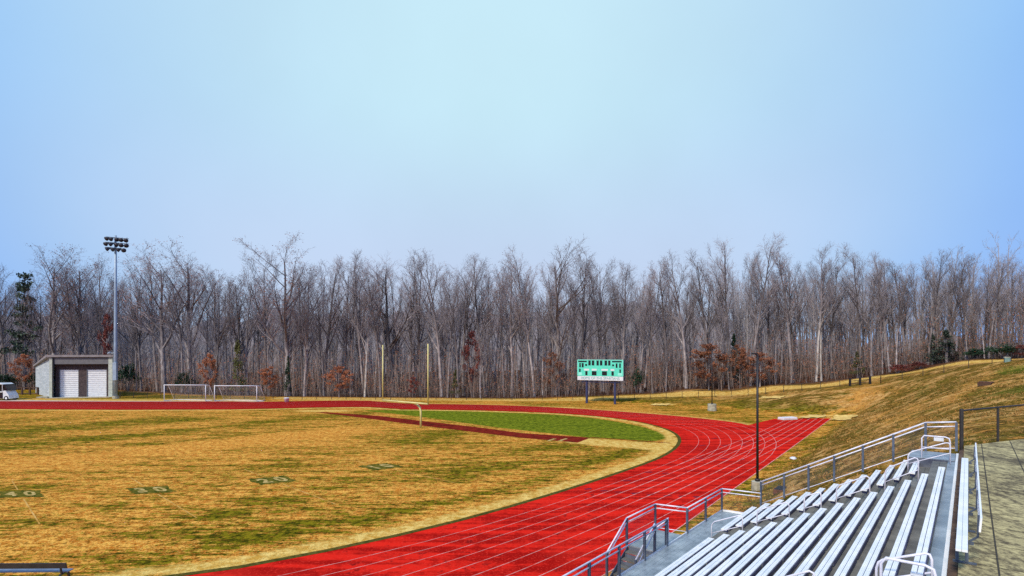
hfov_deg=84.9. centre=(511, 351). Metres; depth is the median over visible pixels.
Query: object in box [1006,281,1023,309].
bare tree
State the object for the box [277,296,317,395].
bare tree
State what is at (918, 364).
red shrub
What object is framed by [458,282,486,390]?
bare tree
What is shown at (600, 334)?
bare tree
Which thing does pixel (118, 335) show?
bare tree
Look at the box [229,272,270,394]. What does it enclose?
bare tree
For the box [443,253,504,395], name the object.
bare tree
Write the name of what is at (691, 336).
bare tree
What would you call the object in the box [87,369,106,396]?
roller door
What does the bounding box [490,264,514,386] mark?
bare tree
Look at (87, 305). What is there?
bare tree
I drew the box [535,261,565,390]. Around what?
bare tree
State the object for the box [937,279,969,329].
bare tree
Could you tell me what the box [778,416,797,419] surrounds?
foam mat
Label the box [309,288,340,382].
bare tree
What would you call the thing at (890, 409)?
dry grass
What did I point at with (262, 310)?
bare tree
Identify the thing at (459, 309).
bare tree
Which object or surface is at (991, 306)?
bare tree
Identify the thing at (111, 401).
path
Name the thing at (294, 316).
bare tree
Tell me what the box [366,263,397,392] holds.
bare tree
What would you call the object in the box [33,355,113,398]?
storage shed
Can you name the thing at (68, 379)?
roller door
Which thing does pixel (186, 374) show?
holly bush
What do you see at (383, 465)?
yard number
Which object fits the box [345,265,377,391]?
bare tree
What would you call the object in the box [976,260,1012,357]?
bare tree
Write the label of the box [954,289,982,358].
bare tree
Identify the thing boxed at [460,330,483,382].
oak sapling
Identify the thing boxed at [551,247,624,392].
bare tree
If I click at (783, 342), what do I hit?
bare tree
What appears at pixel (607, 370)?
scoreboard
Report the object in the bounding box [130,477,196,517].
yard line
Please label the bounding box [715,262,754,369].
bare tree
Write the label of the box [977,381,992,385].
wooden pallet
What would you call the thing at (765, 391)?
boundary fence
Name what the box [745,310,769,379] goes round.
bare tree
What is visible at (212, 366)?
oak sapling
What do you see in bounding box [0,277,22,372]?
bare tree
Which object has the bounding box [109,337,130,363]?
bare tree
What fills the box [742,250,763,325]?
bare tree
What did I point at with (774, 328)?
bare tree
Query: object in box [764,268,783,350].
bare tree
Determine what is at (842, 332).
bare tree
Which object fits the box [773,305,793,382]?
bare tree
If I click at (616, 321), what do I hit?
bare tree
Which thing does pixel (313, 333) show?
bare tree
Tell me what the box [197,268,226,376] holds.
bare tree
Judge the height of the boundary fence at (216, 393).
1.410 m
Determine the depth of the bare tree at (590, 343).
107.26 m
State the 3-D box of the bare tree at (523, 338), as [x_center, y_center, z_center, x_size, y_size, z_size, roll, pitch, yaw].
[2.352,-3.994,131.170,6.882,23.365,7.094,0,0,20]
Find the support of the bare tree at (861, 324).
on the ground at (78, 469)
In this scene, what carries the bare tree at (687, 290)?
on the ground at (78, 469)
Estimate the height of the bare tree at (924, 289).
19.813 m
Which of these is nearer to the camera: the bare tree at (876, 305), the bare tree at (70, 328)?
the bare tree at (876, 305)
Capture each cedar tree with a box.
[229,339,248,394]
[449,369,463,397]
[849,351,865,377]
[922,333,940,363]
[928,329,964,362]
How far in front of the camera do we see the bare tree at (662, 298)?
107.58 m
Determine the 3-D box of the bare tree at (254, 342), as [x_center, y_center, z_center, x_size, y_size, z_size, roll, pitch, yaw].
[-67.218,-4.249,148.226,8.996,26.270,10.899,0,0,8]
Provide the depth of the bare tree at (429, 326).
138.37 m
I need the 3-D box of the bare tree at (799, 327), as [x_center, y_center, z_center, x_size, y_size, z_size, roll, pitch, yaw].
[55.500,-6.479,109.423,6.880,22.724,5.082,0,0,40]
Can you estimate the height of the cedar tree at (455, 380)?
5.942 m
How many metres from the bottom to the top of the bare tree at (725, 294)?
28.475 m
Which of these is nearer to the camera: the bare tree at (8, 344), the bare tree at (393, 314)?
the bare tree at (393, 314)
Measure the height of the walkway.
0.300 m
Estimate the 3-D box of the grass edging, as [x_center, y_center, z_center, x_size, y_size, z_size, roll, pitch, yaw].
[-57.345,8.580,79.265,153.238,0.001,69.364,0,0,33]
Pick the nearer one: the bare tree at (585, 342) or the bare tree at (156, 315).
the bare tree at (585, 342)
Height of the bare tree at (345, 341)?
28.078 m
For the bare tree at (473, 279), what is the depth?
108.28 m
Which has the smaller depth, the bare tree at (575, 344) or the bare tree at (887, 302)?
the bare tree at (887, 302)
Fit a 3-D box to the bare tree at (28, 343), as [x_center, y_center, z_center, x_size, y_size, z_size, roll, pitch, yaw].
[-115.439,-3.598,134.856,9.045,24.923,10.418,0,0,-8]
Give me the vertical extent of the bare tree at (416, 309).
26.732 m
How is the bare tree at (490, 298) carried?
on the ground at (78, 469)
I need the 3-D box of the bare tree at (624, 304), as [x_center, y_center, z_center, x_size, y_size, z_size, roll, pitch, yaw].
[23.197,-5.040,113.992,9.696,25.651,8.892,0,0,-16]
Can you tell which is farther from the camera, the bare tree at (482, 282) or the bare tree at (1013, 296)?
the bare tree at (482, 282)
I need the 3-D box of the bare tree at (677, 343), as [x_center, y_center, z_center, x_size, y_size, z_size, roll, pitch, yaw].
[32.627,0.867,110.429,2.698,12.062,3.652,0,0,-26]
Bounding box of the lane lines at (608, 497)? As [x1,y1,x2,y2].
[12,401,829,575]
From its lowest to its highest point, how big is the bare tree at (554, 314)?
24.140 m
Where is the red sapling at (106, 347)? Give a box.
[96,314,113,354]
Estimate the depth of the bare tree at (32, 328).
147.94 m
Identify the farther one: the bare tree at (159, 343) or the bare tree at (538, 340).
the bare tree at (159, 343)
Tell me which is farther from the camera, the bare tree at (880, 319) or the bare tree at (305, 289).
the bare tree at (305, 289)
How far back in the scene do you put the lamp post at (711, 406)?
81.64 m
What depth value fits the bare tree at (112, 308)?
132.17 m
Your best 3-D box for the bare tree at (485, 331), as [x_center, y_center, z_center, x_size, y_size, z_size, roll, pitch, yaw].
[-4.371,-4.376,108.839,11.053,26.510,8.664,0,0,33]
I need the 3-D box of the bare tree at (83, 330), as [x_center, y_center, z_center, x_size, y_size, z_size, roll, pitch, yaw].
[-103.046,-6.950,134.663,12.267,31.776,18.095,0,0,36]
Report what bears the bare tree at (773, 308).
on the ground at (78, 469)
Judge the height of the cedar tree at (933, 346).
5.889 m
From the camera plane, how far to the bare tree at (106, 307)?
139.82 m
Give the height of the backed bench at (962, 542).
0.895 m
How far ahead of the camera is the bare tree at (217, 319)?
140.72 m
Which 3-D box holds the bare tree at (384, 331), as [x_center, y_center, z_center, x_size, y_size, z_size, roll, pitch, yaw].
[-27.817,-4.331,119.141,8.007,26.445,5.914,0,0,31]
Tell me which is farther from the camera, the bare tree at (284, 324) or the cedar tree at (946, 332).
the bare tree at (284, 324)
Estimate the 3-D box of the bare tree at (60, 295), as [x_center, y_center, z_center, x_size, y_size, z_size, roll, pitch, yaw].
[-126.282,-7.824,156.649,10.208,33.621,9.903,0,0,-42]
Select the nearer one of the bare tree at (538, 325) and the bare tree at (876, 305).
the bare tree at (876, 305)
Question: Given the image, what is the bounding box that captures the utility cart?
[0,383,18,399]
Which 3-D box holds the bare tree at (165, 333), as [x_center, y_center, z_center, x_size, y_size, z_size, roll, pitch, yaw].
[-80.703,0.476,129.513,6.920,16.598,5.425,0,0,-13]
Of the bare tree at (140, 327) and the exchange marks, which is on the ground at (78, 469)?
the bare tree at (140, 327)
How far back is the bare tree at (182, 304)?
135.32 m
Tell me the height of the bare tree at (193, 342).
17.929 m
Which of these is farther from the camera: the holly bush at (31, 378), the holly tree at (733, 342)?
the holly bush at (31, 378)
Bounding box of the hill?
[0,301,1014,377]
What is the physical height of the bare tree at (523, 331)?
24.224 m
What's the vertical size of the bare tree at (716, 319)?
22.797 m
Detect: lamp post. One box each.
[708,386,715,410]
[751,353,763,490]
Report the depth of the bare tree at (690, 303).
124.46 m
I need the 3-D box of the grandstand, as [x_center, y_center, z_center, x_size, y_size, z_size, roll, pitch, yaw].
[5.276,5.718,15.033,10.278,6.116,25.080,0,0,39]
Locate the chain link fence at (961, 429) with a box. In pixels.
[959,404,1023,450]
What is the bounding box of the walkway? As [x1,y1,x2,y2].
[958,439,1023,575]
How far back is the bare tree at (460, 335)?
120.88 m
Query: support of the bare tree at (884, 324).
on the ground at (78, 469)
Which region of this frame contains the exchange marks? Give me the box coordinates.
[585,438,762,497]
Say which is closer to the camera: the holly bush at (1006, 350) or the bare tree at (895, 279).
the holly bush at (1006, 350)
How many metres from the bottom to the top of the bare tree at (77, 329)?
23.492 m
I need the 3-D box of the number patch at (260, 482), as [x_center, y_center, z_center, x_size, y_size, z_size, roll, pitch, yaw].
[-16.097,8.593,37.553,2.401,0.001,2.796,0,0,-42]
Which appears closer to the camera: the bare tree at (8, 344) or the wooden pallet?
the wooden pallet
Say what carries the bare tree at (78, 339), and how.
on the ground at (78, 469)
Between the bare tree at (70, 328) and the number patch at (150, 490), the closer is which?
the number patch at (150, 490)
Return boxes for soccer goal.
[164,385,213,400]
[214,385,265,400]
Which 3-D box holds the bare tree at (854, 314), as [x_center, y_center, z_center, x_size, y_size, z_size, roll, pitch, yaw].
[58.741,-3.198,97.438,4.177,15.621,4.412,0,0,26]
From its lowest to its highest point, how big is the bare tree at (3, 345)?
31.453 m
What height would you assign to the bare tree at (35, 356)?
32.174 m
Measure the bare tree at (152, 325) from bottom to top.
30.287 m
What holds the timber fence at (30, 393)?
on the ground at (78, 469)
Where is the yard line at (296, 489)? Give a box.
[244,469,334,503]
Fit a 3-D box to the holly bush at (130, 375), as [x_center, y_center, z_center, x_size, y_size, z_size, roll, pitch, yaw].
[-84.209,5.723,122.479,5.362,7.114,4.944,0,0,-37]
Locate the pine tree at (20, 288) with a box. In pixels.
[0,272,47,386]
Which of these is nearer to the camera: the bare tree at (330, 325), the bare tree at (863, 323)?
the bare tree at (863, 323)
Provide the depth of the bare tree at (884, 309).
100.14 m
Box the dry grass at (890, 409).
[729,361,1023,509]
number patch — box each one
[0,490,43,497]
[125,485,175,493]
[247,475,295,484]
[358,463,402,469]
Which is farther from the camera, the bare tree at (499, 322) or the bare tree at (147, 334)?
the bare tree at (147, 334)
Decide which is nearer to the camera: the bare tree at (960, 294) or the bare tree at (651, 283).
the bare tree at (960, 294)
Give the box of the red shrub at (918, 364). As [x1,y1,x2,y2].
[909,361,928,367]
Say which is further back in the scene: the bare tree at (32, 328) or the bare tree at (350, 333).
the bare tree at (32, 328)
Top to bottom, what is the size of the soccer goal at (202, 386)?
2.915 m
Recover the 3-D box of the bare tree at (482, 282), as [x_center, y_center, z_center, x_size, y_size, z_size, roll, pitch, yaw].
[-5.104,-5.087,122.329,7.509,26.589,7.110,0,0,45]
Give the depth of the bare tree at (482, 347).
105.83 m
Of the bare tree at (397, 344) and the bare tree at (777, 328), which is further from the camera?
the bare tree at (397, 344)
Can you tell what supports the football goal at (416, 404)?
on the ground at (78, 469)
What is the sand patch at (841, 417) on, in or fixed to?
on the ground at (78, 469)
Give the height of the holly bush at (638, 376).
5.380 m
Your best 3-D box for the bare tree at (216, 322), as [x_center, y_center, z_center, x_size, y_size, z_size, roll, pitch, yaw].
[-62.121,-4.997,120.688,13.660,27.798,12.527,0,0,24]
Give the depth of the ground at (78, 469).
42.81 m
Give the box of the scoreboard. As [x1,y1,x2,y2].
[577,359,624,403]
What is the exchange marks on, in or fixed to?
on the running track
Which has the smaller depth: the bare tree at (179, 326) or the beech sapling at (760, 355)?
the beech sapling at (760, 355)
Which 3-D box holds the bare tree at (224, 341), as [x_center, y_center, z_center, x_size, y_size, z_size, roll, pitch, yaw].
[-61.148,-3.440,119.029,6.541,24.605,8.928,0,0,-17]
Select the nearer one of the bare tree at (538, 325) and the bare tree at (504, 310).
the bare tree at (538, 325)
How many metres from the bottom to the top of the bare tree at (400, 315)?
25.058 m
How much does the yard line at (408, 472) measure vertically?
0.001 m
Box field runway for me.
[317,412,587,442]
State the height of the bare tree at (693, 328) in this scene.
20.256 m
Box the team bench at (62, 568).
[0,563,73,575]
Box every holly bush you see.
[0,373,23,384]
[26,371,35,383]
[118,362,140,390]
[172,372,197,393]
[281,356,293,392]
[627,367,644,391]
[962,348,990,358]
[980,343,1022,358]
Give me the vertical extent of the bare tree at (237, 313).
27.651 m
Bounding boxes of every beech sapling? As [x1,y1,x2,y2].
[690,343,736,389]
[727,344,749,386]
[740,352,780,386]
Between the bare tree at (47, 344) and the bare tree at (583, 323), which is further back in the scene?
the bare tree at (47, 344)
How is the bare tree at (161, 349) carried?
on the ground at (78, 469)
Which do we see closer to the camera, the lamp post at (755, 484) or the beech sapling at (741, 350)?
the lamp post at (755, 484)
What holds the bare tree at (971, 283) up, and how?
on the ground at (78, 469)
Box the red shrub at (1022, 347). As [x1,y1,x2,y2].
[1008,345,1023,356]
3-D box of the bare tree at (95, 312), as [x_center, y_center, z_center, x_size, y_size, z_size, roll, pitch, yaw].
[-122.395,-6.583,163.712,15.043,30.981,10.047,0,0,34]
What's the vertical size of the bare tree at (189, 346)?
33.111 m
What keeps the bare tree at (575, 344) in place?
on the ground at (78, 469)
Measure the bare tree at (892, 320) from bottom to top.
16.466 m
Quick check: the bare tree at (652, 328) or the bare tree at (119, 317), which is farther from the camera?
the bare tree at (119, 317)
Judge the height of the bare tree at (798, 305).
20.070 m
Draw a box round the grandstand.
[563,421,958,575]
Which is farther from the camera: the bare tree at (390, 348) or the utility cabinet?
the bare tree at (390, 348)
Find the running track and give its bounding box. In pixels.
[0,400,775,575]
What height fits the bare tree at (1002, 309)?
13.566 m
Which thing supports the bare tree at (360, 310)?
on the ground at (78, 469)
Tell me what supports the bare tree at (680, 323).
on the ground at (78, 469)
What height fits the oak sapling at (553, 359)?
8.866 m
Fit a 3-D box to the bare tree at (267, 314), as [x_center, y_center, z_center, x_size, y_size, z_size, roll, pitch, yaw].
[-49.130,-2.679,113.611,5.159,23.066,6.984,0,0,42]
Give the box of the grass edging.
[70,407,680,575]
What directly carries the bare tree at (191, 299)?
on the ground at (78, 469)
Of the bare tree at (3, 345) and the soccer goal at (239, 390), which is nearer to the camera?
the soccer goal at (239, 390)
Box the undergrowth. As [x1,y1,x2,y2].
[0,289,1023,397]
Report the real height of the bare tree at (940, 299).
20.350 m
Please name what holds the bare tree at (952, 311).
on the ground at (78, 469)
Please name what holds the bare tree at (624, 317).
on the ground at (78, 469)
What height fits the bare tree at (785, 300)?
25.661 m
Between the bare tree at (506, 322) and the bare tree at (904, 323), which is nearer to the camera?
the bare tree at (904, 323)
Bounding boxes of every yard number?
[5,491,35,495]
[134,487,166,491]
[256,477,287,482]
[369,464,393,468]
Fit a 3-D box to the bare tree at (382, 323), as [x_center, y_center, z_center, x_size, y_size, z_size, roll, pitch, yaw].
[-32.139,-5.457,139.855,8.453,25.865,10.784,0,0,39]
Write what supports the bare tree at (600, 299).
on the ground at (78, 469)
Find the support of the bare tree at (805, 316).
on the ground at (78, 469)
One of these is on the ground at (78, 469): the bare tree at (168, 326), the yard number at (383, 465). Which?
the bare tree at (168, 326)
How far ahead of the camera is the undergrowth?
106.54 m
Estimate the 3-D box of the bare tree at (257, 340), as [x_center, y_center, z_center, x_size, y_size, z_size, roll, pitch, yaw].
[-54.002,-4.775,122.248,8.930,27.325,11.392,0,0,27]
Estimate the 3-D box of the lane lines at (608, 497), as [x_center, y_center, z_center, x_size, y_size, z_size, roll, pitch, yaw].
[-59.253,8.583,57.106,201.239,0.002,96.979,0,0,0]
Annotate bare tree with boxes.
[0,265,38,382]
[0,272,48,372]
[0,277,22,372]
[0,291,17,363]
[0,302,27,373]
[1,291,38,374]
[4,281,30,368]
[5,277,59,359]
[7,285,48,388]
[18,243,101,354]
[22,289,47,383]
[30,308,70,354]
[31,243,110,354]
[41,256,113,354]
[41,266,75,347]
[41,301,58,354]
[42,308,69,354]
[52,275,79,353]
[53,299,102,354]
[59,252,133,354]
[62,297,84,354]
[68,269,107,353]
[76,254,163,387]
[78,271,110,354]
[81,277,104,352]
[82,291,121,354]
[83,273,129,350]
[83,326,97,354]
[103,241,208,391]
[106,275,141,379]
[108,276,150,390]
[108,280,168,352]
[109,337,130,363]
[110,324,127,363]
[118,279,152,387]
[121,325,134,380]
[125,304,150,390]
[134,235,226,392]
[134,256,190,390]
[141,265,193,392]
[144,274,173,374]
[149,323,174,359]
[150,322,167,384]
[153,279,185,376]
[165,272,205,337]
[168,253,210,329]
[172,270,198,386]
[175,308,205,393]
[185,265,249,387]
[190,285,221,389]
[192,284,244,391]
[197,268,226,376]
[201,281,243,373]
[210,276,242,392]
[210,278,237,390]
[218,267,273,393]
[220,278,246,383]
[220,290,259,389]
[229,232,353,395]
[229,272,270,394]
[238,252,283,392]
[239,272,288,385]
[245,294,267,377]
[251,273,283,377]
[255,286,282,385]
[262,315,278,382]
[272,293,292,341]
[275,311,299,369]
[277,266,325,395]
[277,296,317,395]
[278,264,318,370]
[285,261,326,395]
[289,256,358,394]
[292,324,304,389]
[294,289,329,395]
[295,280,333,390]
[303,259,340,370]
[304,277,334,392]
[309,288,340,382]
[321,255,362,393]
[323,289,365,390]
[325,249,380,390]
[328,267,374,394]
[335,289,355,376]
[338,288,370,393]
[339,254,437,395]
[344,272,384,396]
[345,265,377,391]
[358,267,386,396]
[358,286,375,364]
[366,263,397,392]
[368,284,395,381]
[369,271,391,388]
[380,268,418,394]
[385,282,407,373]
[386,293,426,395]
[387,319,403,394]
[393,247,460,392]
[396,248,464,396]
[397,258,428,395]
[402,319,431,369]
[404,278,439,339]
[418,281,434,379]
[423,271,466,397]
[428,274,453,374]
[428,277,466,397]
[432,263,462,387]
[436,308,449,392]
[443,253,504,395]
[450,253,499,396]
[450,272,469,366]
[452,271,472,367]
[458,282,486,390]
[468,268,507,394]
[471,326,497,397]
[473,272,495,387]
[473,273,494,344]
[478,252,540,395]
[483,268,512,386]
[489,271,521,396]
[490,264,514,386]
[493,317,509,377]
[494,265,530,379]
[499,244,540,396]
[502,268,534,392]
[508,275,536,395]
[512,270,535,379]
[513,286,530,383]
[522,234,602,394]
[530,294,554,394]
[531,296,546,387]
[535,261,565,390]
[540,323,563,389]
[542,277,565,389]
[550,262,571,378]
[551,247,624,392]
[551,263,589,390]
[559,278,588,390]
[562,274,596,380]
[576,303,597,388]
[578,265,604,359]
[580,258,628,390]
[583,258,606,358]
[584,319,599,394]
[586,288,606,391]
[595,285,614,359]
[602,261,643,391]
[603,288,624,359]
[605,265,645,388]
[605,276,637,381]
[606,277,625,390]
[620,285,645,337]
[626,271,663,370]
[631,282,659,392]
[633,272,659,391]
[638,259,683,387]
[642,249,712,387]
[644,264,671,387]
[652,304,662,368]
[655,293,671,369]
[657,268,681,378]
[658,327,676,390]
[659,320,671,370]
[670,277,698,386]
[670,284,708,385]
[672,329,682,385]
[675,261,721,382]
[678,268,702,359]
[679,248,733,385]
[681,302,705,375]
[692,238,738,386]
[703,270,724,384]
[705,258,741,363]
[707,276,735,374]
[711,270,745,353]
[713,299,729,388]
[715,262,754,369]
[736,263,774,352]
[740,232,791,385]
[741,254,776,383]
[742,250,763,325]
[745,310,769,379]
[749,287,772,364]
[753,271,791,382]
[762,249,806,382]
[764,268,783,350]
[766,269,785,374]
[769,280,794,382]
[772,254,819,377]
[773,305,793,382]
[779,315,790,374]
[782,279,808,355]
[783,261,809,367]
[792,283,820,353]
[795,269,812,370]
[802,263,836,357]
[804,257,842,380]
[807,258,833,373]
[808,241,853,381]
[808,252,862,378]
[814,280,839,377]
[820,278,845,357]
[830,241,883,376]
[834,302,847,372]
[839,292,861,377]
[840,292,862,369]
[845,263,880,366]
[855,260,892,375]
[855,301,867,347]
[858,251,908,371]
[860,277,878,368]
[864,264,900,359]
[867,258,912,366]
[867,270,896,373]
[880,285,895,358]
[883,259,918,366]
[888,273,916,368]
[894,279,917,365]
[899,261,929,361]
[904,256,935,344]
[918,249,957,364]
[918,270,947,361]
[919,316,928,355]
[925,277,948,329]
[931,275,953,346]
[935,279,955,358]
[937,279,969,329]
[945,254,980,361]
[946,261,968,348]
[948,255,984,359]
[953,262,978,349]
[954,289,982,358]
[963,276,985,356]
[967,286,984,357]
[973,265,1003,357]
[976,253,1016,357]
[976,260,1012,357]
[981,277,1014,342]
[1001,266,1023,357]
[1002,259,1023,356]
[1005,292,1023,355]
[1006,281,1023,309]
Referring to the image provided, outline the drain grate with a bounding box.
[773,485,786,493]
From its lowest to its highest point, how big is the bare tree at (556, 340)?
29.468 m
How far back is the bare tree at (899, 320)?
95.87 m
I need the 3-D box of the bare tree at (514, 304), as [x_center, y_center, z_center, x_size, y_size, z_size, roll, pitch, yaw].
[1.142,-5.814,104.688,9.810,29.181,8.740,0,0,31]
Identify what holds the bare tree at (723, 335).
on the ground at (78, 469)
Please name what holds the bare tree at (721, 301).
on the ground at (78, 469)
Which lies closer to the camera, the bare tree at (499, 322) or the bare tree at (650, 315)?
the bare tree at (650, 315)
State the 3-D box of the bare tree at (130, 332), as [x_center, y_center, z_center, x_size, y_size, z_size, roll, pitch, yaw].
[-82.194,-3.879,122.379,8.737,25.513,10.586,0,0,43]
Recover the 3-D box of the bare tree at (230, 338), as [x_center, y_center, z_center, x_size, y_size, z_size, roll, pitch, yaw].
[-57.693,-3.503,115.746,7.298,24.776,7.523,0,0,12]
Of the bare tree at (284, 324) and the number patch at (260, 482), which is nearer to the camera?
the number patch at (260, 482)
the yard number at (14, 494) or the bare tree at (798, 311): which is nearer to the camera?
the yard number at (14, 494)
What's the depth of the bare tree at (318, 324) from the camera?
118.10 m
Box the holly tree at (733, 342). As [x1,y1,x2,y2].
[724,334,742,380]
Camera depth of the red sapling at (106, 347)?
124.07 m
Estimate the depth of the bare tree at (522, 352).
110.65 m
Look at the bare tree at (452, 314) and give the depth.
104.67 m
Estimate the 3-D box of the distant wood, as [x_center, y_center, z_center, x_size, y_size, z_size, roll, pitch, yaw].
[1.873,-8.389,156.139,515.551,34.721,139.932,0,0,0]
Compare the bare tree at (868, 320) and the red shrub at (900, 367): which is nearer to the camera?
the red shrub at (900, 367)
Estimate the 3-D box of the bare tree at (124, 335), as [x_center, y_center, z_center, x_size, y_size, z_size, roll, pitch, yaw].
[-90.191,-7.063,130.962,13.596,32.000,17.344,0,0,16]
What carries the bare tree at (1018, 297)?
on the ground at (78, 469)
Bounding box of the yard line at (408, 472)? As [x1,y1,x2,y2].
[344,458,459,483]
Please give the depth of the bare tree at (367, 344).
107.09 m
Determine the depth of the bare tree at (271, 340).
127.61 m
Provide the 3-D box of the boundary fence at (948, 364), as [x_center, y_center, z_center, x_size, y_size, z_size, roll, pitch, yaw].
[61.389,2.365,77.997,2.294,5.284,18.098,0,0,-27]
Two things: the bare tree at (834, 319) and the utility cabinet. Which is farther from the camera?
the bare tree at (834, 319)
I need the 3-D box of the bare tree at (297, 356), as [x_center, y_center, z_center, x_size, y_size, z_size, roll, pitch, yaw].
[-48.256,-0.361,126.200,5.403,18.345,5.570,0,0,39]
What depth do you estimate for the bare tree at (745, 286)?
111.46 m
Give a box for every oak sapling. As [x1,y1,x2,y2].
[7,354,35,389]
[197,354,217,394]
[258,366,280,396]
[322,366,353,396]
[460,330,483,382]
[543,352,565,386]
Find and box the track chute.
[541,418,830,575]
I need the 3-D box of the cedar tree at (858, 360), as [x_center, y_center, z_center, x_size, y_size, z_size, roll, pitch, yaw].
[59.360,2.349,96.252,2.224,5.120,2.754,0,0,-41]
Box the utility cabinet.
[1003,357,1010,361]
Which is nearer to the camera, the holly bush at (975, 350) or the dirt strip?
the dirt strip
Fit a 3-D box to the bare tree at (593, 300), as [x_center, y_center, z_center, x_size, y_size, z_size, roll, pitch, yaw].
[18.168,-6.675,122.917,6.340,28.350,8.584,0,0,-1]
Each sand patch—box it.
[651,403,670,404]
[761,396,783,398]
[799,415,825,417]
[830,415,857,419]
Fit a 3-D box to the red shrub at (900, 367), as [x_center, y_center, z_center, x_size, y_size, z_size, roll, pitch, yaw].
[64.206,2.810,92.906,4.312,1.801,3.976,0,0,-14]
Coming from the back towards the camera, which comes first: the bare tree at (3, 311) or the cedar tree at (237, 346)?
the bare tree at (3, 311)
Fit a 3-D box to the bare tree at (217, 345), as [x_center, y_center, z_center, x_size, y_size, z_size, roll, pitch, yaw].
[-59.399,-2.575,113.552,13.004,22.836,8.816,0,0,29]
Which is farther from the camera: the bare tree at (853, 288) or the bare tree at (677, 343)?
the bare tree at (677, 343)
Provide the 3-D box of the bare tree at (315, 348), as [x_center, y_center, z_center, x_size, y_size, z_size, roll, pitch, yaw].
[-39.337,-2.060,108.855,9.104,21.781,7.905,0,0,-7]
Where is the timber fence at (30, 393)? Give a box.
[16,387,38,394]
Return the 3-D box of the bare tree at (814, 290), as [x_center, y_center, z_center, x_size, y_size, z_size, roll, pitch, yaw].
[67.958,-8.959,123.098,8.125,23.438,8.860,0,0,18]
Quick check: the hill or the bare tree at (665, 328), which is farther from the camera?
the hill
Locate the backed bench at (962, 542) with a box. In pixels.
[953,443,981,565]
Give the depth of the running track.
29.78 m
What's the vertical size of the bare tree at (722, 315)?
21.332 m
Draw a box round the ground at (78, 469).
[0,351,1023,575]
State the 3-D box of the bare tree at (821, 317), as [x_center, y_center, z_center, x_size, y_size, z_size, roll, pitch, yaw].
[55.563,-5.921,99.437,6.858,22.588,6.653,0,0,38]
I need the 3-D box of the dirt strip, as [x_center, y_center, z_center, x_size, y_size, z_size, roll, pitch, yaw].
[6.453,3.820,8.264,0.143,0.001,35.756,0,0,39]
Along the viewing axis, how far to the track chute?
33.31 m
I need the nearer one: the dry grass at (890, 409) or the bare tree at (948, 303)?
the dry grass at (890, 409)
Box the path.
[0,400,263,401]
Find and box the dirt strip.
[947,449,963,575]
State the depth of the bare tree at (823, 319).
99.25 m
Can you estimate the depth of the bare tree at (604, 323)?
122.75 m
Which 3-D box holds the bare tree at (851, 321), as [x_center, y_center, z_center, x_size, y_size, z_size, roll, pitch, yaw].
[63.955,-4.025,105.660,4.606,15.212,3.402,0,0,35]
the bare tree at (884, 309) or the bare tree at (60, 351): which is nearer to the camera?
the bare tree at (884, 309)
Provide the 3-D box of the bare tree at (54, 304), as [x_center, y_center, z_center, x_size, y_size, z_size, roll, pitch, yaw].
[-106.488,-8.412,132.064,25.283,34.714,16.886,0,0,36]
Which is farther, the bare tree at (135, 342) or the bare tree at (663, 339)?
the bare tree at (135, 342)
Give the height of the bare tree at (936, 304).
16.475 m
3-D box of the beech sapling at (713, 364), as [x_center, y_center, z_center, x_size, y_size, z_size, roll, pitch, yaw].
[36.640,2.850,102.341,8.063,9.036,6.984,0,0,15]
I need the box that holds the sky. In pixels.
[0,0,1023,346]
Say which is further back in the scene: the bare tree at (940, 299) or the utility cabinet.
the bare tree at (940, 299)
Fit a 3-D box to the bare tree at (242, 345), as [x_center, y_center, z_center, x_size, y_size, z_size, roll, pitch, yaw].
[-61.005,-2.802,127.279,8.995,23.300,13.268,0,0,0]
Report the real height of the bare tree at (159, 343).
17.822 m
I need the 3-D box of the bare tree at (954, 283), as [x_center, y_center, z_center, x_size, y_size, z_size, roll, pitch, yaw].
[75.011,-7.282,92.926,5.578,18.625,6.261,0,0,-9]
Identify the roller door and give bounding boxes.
[59,369,78,396]
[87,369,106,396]
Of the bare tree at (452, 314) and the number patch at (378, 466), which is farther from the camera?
the bare tree at (452, 314)
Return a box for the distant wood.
[0,231,1023,392]
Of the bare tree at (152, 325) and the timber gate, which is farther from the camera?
the bare tree at (152, 325)
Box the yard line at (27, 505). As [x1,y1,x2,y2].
[12,481,39,523]
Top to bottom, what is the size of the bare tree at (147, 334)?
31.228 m
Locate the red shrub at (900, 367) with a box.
[880,364,913,372]
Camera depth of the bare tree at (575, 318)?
112.36 m
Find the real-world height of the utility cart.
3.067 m
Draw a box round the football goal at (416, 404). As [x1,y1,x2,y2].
[382,344,428,426]
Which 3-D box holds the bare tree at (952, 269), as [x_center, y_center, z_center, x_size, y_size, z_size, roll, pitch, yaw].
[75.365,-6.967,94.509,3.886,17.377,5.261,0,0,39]
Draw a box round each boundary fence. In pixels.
[120,392,511,399]
[513,376,879,399]
[880,351,1023,383]
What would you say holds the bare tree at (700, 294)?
on the ground at (78, 469)
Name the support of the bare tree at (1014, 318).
on the ground at (78, 469)
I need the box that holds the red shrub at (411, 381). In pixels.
[407,377,419,392]
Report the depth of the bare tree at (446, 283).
119.79 m
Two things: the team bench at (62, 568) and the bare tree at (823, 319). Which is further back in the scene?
the bare tree at (823, 319)
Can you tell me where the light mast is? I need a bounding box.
[103,235,128,398]
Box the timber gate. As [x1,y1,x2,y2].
[849,376,870,385]
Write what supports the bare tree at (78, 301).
on the ground at (78, 469)
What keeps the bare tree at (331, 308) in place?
on the ground at (78, 469)

